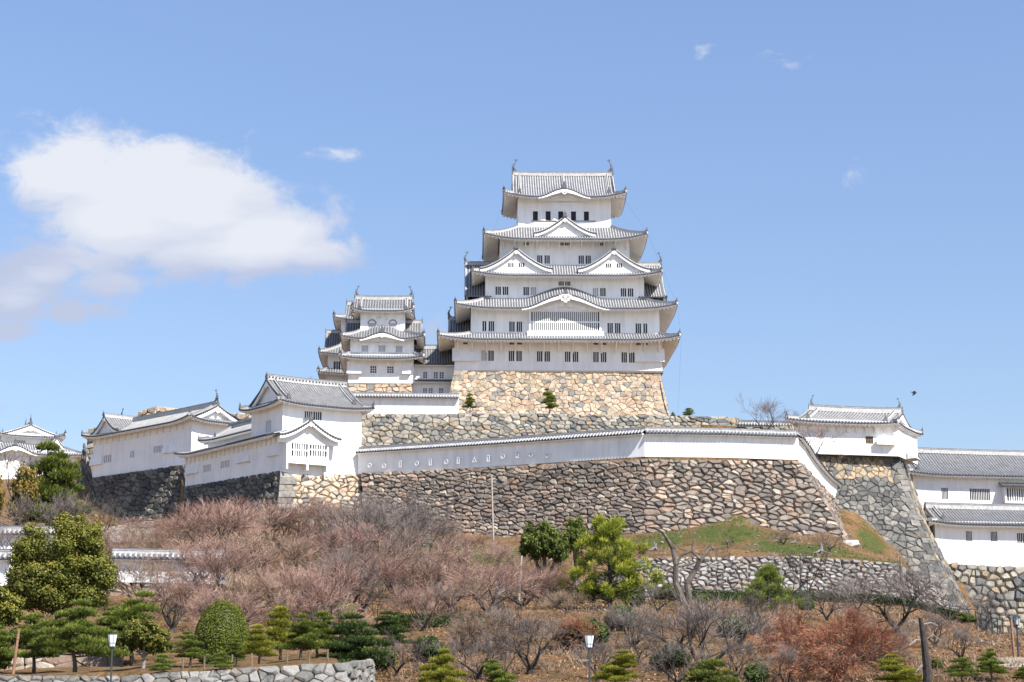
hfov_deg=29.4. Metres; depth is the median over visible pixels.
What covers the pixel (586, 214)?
window
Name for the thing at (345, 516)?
bare tree
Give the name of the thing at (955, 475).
long building
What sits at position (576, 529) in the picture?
broadleaf tree
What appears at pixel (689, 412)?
pine
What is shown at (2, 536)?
bare tree
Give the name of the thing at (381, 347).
window
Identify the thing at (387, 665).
shrub
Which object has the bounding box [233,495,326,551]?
bare tree
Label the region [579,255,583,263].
window
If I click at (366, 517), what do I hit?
bare tree
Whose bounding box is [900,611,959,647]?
bare tree
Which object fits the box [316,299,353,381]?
keep
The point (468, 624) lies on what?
budding maple
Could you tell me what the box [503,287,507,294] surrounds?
window
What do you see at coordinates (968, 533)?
window
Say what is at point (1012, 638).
wooden pole
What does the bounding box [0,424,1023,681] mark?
ground
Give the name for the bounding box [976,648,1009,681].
pruned pine
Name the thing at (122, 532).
bare tree
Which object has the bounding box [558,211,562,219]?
window
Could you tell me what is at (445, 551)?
bare tree
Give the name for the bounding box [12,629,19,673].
wooden pole
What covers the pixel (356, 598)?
bare tree
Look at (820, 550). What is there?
tree stump
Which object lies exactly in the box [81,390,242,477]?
long turret
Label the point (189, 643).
pruned pine
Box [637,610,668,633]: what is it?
budding maple
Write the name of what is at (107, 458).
window
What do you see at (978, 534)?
long building
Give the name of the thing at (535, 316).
window
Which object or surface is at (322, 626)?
pruned pine
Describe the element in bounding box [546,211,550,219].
window
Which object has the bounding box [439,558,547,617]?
bare tree
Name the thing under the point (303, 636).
pruned pine
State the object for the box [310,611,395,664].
pruned pine
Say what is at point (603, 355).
window
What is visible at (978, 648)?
fallen leaves
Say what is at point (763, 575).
pine tree
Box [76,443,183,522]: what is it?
dark stone wall
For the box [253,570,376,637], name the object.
bare tree
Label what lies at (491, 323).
window
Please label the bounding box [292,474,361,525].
turret stone wall
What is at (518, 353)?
window
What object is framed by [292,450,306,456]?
window
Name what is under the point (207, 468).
window
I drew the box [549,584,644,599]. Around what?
hedge
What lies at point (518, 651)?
bare tree
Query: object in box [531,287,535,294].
window
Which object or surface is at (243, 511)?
bare tree
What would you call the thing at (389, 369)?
window
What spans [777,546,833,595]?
bare tree
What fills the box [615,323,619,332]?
window
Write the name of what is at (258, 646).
pruned pine
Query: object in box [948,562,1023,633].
stone wall
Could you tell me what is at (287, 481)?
corner stones
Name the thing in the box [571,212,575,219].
window
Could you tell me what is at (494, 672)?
pruned pine
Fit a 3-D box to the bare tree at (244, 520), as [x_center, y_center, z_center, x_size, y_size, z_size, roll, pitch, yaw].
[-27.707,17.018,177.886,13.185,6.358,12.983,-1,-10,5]
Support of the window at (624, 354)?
in the castle keep at (566, 281)
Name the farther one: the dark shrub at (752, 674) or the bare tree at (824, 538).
the bare tree at (824, 538)
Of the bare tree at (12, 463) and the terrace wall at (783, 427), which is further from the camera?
the terrace wall at (783, 427)
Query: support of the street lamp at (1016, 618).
on the ground at (860, 526)
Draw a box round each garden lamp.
[108,633,117,681]
[584,634,593,681]
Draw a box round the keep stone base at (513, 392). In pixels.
[450,370,669,415]
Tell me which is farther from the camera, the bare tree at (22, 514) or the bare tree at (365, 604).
the bare tree at (22, 514)
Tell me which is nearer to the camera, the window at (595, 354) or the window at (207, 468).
the window at (207, 468)
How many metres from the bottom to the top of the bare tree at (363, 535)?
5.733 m
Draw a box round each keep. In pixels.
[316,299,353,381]
[338,285,424,384]
[437,159,681,400]
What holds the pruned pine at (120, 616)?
on the ground at (860, 526)
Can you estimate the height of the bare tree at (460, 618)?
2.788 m
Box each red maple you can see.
[550,612,605,649]
[746,602,919,681]
[758,617,815,660]
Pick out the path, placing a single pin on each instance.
(1006, 664)
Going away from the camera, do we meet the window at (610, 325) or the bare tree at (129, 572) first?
the bare tree at (129, 572)
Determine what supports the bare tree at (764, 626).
on the ground at (860, 526)
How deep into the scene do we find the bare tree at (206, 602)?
118.33 m
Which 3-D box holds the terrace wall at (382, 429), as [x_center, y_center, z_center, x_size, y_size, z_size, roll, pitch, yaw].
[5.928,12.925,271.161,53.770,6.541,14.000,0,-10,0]
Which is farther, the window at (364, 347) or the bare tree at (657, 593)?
the window at (364, 347)
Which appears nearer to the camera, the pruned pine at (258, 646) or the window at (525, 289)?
the pruned pine at (258, 646)
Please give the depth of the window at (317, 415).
232.91 m
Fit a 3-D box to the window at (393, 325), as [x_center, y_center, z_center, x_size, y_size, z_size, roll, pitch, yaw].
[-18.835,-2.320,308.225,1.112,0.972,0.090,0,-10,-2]
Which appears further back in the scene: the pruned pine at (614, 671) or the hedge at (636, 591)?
the hedge at (636, 591)
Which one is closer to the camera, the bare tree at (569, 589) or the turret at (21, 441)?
the bare tree at (569, 589)
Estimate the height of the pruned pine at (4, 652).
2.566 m
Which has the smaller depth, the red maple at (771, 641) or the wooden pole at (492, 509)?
the red maple at (771, 641)
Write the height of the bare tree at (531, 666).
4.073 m
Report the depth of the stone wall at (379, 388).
303.32 m
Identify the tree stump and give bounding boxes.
[649,542,661,550]
[813,542,829,553]
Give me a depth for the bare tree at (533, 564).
163.96 m
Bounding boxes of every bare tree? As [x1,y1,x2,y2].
[0,441,79,525]
[0,490,88,525]
[0,518,51,548]
[38,484,102,523]
[76,533,149,559]
[83,494,126,535]
[102,522,158,552]
[108,552,190,612]
[112,515,172,543]
[116,528,190,548]
[128,570,221,632]
[135,512,219,547]
[136,536,243,589]
[145,496,282,556]
[155,538,285,606]
[174,526,284,582]
[174,581,272,635]
[178,491,309,549]
[198,561,299,624]
[215,523,323,592]
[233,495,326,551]
[238,561,352,619]
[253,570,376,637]
[255,498,358,545]
[263,526,344,581]
[266,553,376,613]
[281,495,349,536]
[285,521,392,579]
[301,496,361,538]
[304,492,406,566]
[306,536,384,605]
[313,502,389,540]
[313,542,430,611]
[316,543,384,603]
[321,518,427,571]
[323,481,412,550]
[328,475,444,558]
[345,505,434,583]
[349,539,456,599]
[363,577,389,628]
[370,549,478,611]
[370,629,429,675]
[371,486,451,559]
[380,576,467,630]
[381,533,494,599]
[391,497,468,563]
[401,632,476,669]
[405,553,507,611]
[417,577,458,613]
[421,517,468,547]
[421,528,500,564]
[433,625,517,679]
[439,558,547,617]
[443,605,492,645]
[456,538,519,577]
[462,601,534,647]
[473,557,576,608]
[473,635,530,671]
[477,600,579,674]
[482,555,568,599]
[529,564,604,609]
[542,588,590,614]
[564,578,618,602]
[567,633,615,681]
[578,603,636,633]
[587,599,667,648]
[604,622,667,664]
[627,595,720,647]
[630,579,686,612]
[637,588,789,675]
[637,632,709,681]
[645,640,680,680]
[705,602,769,645]
[707,606,739,631]
[711,627,764,681]
[718,586,795,626]
[735,393,788,428]
[740,615,789,648]
[754,638,810,681]
[765,551,829,604]
[767,528,799,544]
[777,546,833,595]
[795,577,853,620]
[796,420,851,457]
[811,532,848,551]
[820,551,955,633]
[822,564,876,610]
[837,613,912,659]
[865,629,918,672]
[886,559,953,601]
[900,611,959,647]
[920,577,983,623]
[928,622,984,657]
[945,586,1021,629]
[991,594,1023,634]
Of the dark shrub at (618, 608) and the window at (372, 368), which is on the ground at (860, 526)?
the dark shrub at (618, 608)
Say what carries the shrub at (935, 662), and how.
on the ground at (860, 526)
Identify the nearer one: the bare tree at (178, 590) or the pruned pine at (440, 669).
the pruned pine at (440, 669)
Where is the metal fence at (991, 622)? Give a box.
[975,611,1003,634]
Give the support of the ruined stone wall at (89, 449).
on the ground at (860, 526)
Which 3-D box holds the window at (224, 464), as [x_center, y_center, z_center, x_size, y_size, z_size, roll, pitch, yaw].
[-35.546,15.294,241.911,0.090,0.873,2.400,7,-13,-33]
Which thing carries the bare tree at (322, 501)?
on the ground at (860, 526)
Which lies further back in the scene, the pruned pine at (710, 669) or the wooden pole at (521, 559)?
the wooden pole at (521, 559)
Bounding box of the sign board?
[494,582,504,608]
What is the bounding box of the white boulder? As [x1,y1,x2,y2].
[843,540,859,547]
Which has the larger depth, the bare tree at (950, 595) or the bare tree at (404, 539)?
the bare tree at (404, 539)
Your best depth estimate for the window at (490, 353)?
304.21 m
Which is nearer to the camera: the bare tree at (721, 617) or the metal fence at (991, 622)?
the bare tree at (721, 617)
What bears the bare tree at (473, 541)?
on the ground at (860, 526)
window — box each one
[103,455,110,462]
[204,464,210,471]
[221,460,228,468]
[266,420,270,431]
[292,443,306,449]
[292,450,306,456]
[305,411,311,417]
[310,444,325,449]
[310,450,325,456]
[313,412,320,420]
[334,361,339,368]
[362,345,367,351]
[368,323,375,328]
[370,366,375,372]
[379,345,384,351]
[387,366,393,372]
[389,323,395,328]
[396,346,401,351]
[481,351,486,360]
[482,321,485,330]
[488,351,493,360]
[489,321,493,330]
[496,287,500,294]
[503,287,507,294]
[509,322,514,331]
[509,351,513,360]
[516,351,521,360]
[517,322,521,331]
[523,287,528,294]
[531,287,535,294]
[531,311,598,320]
[531,322,598,330]
[533,211,537,219]
[537,255,541,263]
[537,351,541,360]
[545,255,549,263]
[545,351,549,361]
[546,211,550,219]
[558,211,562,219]
[565,352,569,361]
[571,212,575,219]
[573,352,577,361]
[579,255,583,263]
[584,212,588,220]
[586,255,590,263]
[593,288,597,295]
[593,352,598,361]
[600,288,605,295]
[601,352,605,361]
[607,323,612,332]
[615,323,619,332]
[621,288,625,296]
[622,352,626,362]
[628,288,632,296]
[629,352,633,362]
[636,323,640,333]
[643,323,646,333]
[865,436,872,443]
[941,488,947,498]
[966,531,971,540]
[970,489,989,499]
[991,532,996,541]
[1007,488,1023,500]
[1017,533,1023,542]
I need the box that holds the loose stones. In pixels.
[423,529,936,663]
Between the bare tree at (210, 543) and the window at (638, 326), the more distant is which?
the window at (638, 326)
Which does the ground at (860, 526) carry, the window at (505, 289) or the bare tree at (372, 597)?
the bare tree at (372, 597)
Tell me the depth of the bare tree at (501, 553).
175.66 m
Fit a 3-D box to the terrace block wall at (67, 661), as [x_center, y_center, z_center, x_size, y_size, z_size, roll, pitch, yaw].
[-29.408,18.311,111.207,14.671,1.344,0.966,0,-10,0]
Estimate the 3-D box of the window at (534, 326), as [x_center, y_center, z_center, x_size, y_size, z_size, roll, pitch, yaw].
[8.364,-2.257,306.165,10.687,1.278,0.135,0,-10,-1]
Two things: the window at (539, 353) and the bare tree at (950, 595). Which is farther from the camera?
the window at (539, 353)
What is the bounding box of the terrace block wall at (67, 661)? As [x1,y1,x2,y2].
[1,650,122,669]
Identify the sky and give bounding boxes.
[0,0,1023,451]
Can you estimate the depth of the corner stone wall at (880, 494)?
226.78 m
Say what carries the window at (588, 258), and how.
in the castle keep at (566, 281)
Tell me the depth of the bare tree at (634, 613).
116.71 m
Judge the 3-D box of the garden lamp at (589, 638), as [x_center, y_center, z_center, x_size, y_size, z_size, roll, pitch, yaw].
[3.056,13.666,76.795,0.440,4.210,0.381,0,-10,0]
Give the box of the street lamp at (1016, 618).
[1013,614,1019,656]
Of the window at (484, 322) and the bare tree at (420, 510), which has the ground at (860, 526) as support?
the bare tree at (420, 510)
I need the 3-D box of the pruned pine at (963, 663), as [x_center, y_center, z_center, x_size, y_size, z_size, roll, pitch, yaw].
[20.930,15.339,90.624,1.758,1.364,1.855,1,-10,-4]
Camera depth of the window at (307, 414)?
232.23 m
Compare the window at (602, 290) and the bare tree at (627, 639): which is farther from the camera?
the window at (602, 290)
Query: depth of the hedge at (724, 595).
167.78 m
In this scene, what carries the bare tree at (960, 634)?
on the ground at (860, 526)
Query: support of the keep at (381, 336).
on the stone wall at (379, 388)
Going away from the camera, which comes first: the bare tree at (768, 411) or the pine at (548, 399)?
the bare tree at (768, 411)
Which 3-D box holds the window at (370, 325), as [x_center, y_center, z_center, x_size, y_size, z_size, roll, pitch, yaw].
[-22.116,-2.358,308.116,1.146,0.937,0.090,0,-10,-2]
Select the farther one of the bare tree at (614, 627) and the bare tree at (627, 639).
the bare tree at (614, 627)
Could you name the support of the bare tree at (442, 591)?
on the ground at (860, 526)
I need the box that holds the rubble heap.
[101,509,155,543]
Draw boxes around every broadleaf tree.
[116,616,171,667]
[518,517,571,601]
[563,515,587,581]
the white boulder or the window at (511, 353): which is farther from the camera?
the window at (511, 353)
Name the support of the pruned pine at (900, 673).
on the ground at (860, 526)
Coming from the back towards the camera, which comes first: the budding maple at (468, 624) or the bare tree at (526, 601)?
the bare tree at (526, 601)
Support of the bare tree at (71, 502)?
on the ground at (860, 526)
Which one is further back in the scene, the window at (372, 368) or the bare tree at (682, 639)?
the window at (372, 368)
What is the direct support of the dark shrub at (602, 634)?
on the ground at (860, 526)
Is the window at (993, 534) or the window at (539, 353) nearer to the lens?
the window at (993, 534)
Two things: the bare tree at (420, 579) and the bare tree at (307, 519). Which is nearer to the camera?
the bare tree at (420, 579)
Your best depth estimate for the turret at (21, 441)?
335.19 m
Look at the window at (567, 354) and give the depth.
304.40 m
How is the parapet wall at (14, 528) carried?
on the ground at (860, 526)
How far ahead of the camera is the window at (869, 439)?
230.03 m
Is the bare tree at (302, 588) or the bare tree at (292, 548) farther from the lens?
the bare tree at (292, 548)
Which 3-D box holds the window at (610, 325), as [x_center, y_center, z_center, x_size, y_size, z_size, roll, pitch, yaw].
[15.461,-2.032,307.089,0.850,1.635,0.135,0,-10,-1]
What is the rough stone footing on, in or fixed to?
on the ground at (860, 526)
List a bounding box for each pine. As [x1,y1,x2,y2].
[0,625,18,661]
[4,611,59,673]
[35,597,132,671]
[93,605,117,650]
[97,589,168,665]
[149,653,175,672]
[168,631,213,666]
[209,651,234,669]
[224,635,246,665]
[239,624,279,663]
[263,604,295,659]
[273,613,324,659]
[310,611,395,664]
[311,610,337,654]
[371,610,415,650]
[417,646,468,681]
[461,393,476,409]
[481,658,517,681]
[540,388,558,413]
[590,649,640,681]
[681,658,742,681]
[682,408,693,415]
[874,654,922,681]
[942,657,981,681]
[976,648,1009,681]
[1011,666,1023,681]
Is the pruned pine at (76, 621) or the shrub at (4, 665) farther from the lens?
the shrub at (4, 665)
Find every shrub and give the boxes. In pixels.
[0,641,13,669]
[4,626,25,644]
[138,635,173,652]
[194,600,249,662]
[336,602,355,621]
[343,633,398,670]
[390,611,410,627]
[412,634,445,660]
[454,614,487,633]
[554,616,611,647]
[602,604,637,628]
[629,594,644,606]
[649,643,691,669]
[653,582,678,601]
[696,593,709,604]
[717,614,753,636]
[743,662,769,681]
[798,598,814,609]
[930,659,943,669]
[950,611,977,623]
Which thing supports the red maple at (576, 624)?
on the ground at (860, 526)
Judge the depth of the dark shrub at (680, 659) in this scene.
104.15 m
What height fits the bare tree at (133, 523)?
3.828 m
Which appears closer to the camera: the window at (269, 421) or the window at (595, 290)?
the window at (269, 421)
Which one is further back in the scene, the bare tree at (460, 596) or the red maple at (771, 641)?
the bare tree at (460, 596)
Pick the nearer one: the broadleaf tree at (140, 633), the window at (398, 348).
the broadleaf tree at (140, 633)
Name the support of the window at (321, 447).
in the front turret at (317, 412)
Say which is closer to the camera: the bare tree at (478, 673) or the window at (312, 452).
the bare tree at (478, 673)
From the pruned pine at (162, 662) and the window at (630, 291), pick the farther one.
the window at (630, 291)
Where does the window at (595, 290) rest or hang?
in the castle keep at (566, 281)
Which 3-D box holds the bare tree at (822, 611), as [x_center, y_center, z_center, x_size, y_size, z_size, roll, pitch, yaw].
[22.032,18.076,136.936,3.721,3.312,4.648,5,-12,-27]
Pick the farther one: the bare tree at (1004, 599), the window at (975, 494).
the window at (975, 494)
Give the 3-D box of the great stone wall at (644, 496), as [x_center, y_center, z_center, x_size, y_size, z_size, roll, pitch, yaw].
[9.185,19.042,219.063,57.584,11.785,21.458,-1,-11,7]
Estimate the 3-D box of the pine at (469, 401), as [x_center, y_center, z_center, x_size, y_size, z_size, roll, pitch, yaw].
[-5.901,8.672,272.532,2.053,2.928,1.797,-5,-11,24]
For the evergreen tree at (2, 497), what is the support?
on the ground at (860, 526)
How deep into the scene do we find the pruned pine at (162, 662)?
88.92 m
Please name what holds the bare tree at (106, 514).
on the ground at (860, 526)
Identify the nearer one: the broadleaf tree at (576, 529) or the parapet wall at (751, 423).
the broadleaf tree at (576, 529)
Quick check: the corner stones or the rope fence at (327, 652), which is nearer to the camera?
the rope fence at (327, 652)
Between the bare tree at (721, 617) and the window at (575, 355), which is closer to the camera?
the bare tree at (721, 617)
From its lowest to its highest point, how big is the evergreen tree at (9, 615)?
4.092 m
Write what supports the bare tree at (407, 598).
on the ground at (860, 526)
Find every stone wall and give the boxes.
[0,659,375,681]
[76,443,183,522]
[86,428,95,461]
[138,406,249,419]
[183,465,279,525]
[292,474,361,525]
[348,384,411,391]
[361,458,848,539]
[820,456,973,623]
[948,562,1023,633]
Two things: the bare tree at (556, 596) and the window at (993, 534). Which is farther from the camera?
the window at (993, 534)
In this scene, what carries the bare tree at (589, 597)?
on the ground at (860, 526)
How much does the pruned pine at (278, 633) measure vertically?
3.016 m
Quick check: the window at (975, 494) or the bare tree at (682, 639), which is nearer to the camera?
the bare tree at (682, 639)
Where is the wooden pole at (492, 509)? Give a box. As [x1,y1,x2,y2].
[491,475,493,543]
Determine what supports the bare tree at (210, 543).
on the ground at (860, 526)
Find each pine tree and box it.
[6,438,91,525]
[556,514,665,606]
[738,563,804,610]
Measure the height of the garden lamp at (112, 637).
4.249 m
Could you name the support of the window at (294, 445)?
in the front turret at (317, 412)
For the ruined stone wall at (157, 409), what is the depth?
302.40 m
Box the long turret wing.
[174,417,334,485]
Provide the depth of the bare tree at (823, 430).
223.49 m
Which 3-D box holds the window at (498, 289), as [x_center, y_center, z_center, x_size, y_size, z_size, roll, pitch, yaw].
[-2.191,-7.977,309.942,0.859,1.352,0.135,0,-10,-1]
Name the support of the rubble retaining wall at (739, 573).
on the ground at (860, 526)
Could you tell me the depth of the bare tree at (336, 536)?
155.71 m
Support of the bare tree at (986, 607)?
on the ground at (860, 526)
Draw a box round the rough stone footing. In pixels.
[2,582,216,595]
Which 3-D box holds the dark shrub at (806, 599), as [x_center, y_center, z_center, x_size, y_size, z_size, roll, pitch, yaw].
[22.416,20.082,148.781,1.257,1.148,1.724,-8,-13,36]
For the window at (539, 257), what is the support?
in the castle keep at (566, 281)
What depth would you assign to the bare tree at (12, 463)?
226.45 m
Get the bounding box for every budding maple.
[439,609,514,652]
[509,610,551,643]
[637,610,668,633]
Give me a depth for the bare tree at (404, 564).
148.64 m
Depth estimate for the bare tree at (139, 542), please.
167.42 m
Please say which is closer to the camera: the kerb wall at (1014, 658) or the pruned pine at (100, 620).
the kerb wall at (1014, 658)
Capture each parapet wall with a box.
[0,526,54,548]
[0,549,13,585]
[111,548,229,584]
[352,392,458,413]
[355,427,842,496]
[738,420,793,426]
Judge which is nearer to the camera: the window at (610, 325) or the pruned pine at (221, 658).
the pruned pine at (221, 658)
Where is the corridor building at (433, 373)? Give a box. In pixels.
[410,344,453,392]
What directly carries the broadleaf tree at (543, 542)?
on the ground at (860, 526)
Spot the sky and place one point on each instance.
(829, 194)
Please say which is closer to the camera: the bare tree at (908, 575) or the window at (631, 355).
the bare tree at (908, 575)
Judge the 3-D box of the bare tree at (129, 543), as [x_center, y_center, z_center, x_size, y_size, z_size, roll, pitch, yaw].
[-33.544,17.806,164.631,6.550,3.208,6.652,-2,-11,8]
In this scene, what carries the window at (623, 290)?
in the castle keep at (566, 281)
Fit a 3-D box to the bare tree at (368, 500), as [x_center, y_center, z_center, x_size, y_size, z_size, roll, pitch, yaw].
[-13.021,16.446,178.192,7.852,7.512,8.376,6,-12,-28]
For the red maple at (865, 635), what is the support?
on the ground at (860, 526)
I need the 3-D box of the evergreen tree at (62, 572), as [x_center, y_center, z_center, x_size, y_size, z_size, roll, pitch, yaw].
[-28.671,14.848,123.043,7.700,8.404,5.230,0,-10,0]
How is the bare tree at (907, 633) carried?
on the ground at (860, 526)
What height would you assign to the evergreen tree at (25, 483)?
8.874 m
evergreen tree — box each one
[0,474,5,516]
[0,510,119,633]
[0,583,26,627]
[5,461,40,525]
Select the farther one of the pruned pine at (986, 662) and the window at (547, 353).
the window at (547, 353)
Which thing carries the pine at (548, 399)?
on the terrace wall at (382, 429)
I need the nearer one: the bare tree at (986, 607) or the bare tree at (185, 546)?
the bare tree at (185, 546)
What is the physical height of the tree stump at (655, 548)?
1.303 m
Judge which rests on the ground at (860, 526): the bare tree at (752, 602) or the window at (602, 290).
the bare tree at (752, 602)
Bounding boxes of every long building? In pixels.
[906,447,1023,504]
[923,501,1023,566]
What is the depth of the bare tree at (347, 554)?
135.44 m
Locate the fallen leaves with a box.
[352,569,1023,681]
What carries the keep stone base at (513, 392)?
on the ground at (860, 526)
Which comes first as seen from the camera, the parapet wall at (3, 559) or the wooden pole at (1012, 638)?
the wooden pole at (1012, 638)
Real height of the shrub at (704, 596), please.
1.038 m
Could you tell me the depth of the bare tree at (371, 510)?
171.77 m
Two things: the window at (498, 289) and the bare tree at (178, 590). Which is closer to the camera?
the bare tree at (178, 590)
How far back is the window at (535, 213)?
315.87 m
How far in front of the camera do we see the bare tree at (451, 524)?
195.39 m
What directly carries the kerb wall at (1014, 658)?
on the ground at (860, 526)
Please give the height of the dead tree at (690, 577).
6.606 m
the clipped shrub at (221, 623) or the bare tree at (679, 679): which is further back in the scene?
the clipped shrub at (221, 623)
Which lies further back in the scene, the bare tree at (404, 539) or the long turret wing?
the long turret wing
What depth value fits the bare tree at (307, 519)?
185.75 m
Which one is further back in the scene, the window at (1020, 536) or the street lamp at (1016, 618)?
the window at (1020, 536)
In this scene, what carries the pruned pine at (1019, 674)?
on the ground at (860, 526)
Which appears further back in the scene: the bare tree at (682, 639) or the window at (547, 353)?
the window at (547, 353)
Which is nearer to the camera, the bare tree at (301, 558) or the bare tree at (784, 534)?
the bare tree at (301, 558)
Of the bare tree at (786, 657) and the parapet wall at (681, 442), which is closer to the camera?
the bare tree at (786, 657)
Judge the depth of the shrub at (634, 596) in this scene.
148.49 m
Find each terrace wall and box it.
[361,413,738,445]
[735,423,797,431]
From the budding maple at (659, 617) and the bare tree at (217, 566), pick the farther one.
the bare tree at (217, 566)
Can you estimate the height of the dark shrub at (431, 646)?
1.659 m
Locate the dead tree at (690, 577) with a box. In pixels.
[655,527,726,604]
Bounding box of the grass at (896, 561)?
[423,516,906,605]
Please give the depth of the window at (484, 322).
306.75 m
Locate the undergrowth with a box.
[6,521,1023,681]
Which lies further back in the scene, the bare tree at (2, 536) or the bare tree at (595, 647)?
the bare tree at (2, 536)
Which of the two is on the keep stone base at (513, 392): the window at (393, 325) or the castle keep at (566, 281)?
the castle keep at (566, 281)
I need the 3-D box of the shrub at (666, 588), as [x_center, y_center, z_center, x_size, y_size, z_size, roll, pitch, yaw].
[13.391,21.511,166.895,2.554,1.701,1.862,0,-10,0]
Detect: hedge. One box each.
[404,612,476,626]
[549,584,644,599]
[683,589,961,616]
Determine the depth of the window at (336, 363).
326.45 m
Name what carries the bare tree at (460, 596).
on the ground at (860, 526)
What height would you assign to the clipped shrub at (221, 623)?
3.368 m
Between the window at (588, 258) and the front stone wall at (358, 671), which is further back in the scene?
the window at (588, 258)
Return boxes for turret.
[0,417,81,478]
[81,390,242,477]
[239,372,374,475]
[785,396,923,463]
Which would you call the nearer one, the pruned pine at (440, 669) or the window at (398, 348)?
the pruned pine at (440, 669)
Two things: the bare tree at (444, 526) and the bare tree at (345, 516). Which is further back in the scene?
the bare tree at (345, 516)
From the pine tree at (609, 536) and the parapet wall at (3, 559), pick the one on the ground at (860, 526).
the pine tree at (609, 536)
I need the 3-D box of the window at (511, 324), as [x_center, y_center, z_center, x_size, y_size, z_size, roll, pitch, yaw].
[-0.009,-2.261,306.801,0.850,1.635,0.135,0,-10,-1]
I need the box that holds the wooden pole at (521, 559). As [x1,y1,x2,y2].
[517,556,522,604]
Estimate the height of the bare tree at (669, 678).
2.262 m
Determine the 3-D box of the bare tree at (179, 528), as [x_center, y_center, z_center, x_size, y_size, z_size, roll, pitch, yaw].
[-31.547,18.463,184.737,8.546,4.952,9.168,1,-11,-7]
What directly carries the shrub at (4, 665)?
on the ground at (860, 526)
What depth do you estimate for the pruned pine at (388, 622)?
114.42 m
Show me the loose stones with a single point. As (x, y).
(752, 550)
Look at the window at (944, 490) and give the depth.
258.56 m
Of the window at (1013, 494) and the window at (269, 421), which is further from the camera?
the window at (1013, 494)
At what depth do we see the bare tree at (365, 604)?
138.42 m
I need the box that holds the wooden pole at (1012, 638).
[1010,620,1014,656]
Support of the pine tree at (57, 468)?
on the ground at (860, 526)
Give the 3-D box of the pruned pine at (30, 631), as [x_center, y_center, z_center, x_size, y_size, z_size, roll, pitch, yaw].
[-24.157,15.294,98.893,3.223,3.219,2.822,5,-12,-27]
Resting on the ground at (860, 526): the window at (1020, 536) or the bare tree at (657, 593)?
the bare tree at (657, 593)
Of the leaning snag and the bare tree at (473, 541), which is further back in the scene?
the bare tree at (473, 541)
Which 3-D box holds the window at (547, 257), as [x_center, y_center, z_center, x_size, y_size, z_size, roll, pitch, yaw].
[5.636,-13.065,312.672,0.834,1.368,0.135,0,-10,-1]
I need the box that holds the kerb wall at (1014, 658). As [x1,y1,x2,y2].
[995,657,1023,661]
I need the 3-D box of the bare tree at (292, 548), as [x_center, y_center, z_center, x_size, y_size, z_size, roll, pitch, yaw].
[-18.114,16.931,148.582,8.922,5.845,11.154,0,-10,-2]
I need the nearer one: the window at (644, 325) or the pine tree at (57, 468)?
the pine tree at (57, 468)
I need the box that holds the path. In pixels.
[998,662,1023,667]
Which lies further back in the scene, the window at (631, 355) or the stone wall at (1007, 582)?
the window at (631, 355)
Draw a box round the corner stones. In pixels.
[278,471,297,523]
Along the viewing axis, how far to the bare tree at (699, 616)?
101.80 m
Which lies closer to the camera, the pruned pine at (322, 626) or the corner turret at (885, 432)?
the pruned pine at (322, 626)
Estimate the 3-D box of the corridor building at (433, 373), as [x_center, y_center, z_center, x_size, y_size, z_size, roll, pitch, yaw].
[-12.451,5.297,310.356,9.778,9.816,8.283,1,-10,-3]
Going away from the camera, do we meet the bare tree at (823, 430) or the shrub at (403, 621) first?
the shrub at (403, 621)
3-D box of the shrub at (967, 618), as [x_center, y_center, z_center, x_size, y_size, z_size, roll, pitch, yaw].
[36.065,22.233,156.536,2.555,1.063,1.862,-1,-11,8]
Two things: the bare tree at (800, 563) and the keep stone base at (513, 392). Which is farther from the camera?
the keep stone base at (513, 392)
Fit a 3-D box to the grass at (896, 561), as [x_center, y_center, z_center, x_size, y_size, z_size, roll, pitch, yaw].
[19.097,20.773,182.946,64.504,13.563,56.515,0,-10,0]
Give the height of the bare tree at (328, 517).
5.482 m
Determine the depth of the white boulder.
204.00 m
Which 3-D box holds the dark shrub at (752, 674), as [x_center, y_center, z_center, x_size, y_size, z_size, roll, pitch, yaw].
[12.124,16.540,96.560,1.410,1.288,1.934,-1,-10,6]
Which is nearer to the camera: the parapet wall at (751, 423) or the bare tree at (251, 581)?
the bare tree at (251, 581)
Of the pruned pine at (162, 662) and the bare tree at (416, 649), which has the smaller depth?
the pruned pine at (162, 662)
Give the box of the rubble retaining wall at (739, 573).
[575,556,947,608]
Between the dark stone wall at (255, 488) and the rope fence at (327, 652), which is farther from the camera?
the dark stone wall at (255, 488)
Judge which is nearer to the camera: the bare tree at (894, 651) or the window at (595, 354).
the bare tree at (894, 651)
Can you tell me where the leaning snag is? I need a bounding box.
[907,617,939,681]
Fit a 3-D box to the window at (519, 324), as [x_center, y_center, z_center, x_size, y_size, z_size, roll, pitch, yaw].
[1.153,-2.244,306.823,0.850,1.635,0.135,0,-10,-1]
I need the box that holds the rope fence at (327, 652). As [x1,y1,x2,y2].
[166,650,328,670]
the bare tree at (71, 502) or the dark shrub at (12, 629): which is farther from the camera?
the bare tree at (71, 502)
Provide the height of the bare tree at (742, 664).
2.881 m
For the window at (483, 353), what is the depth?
304.14 m

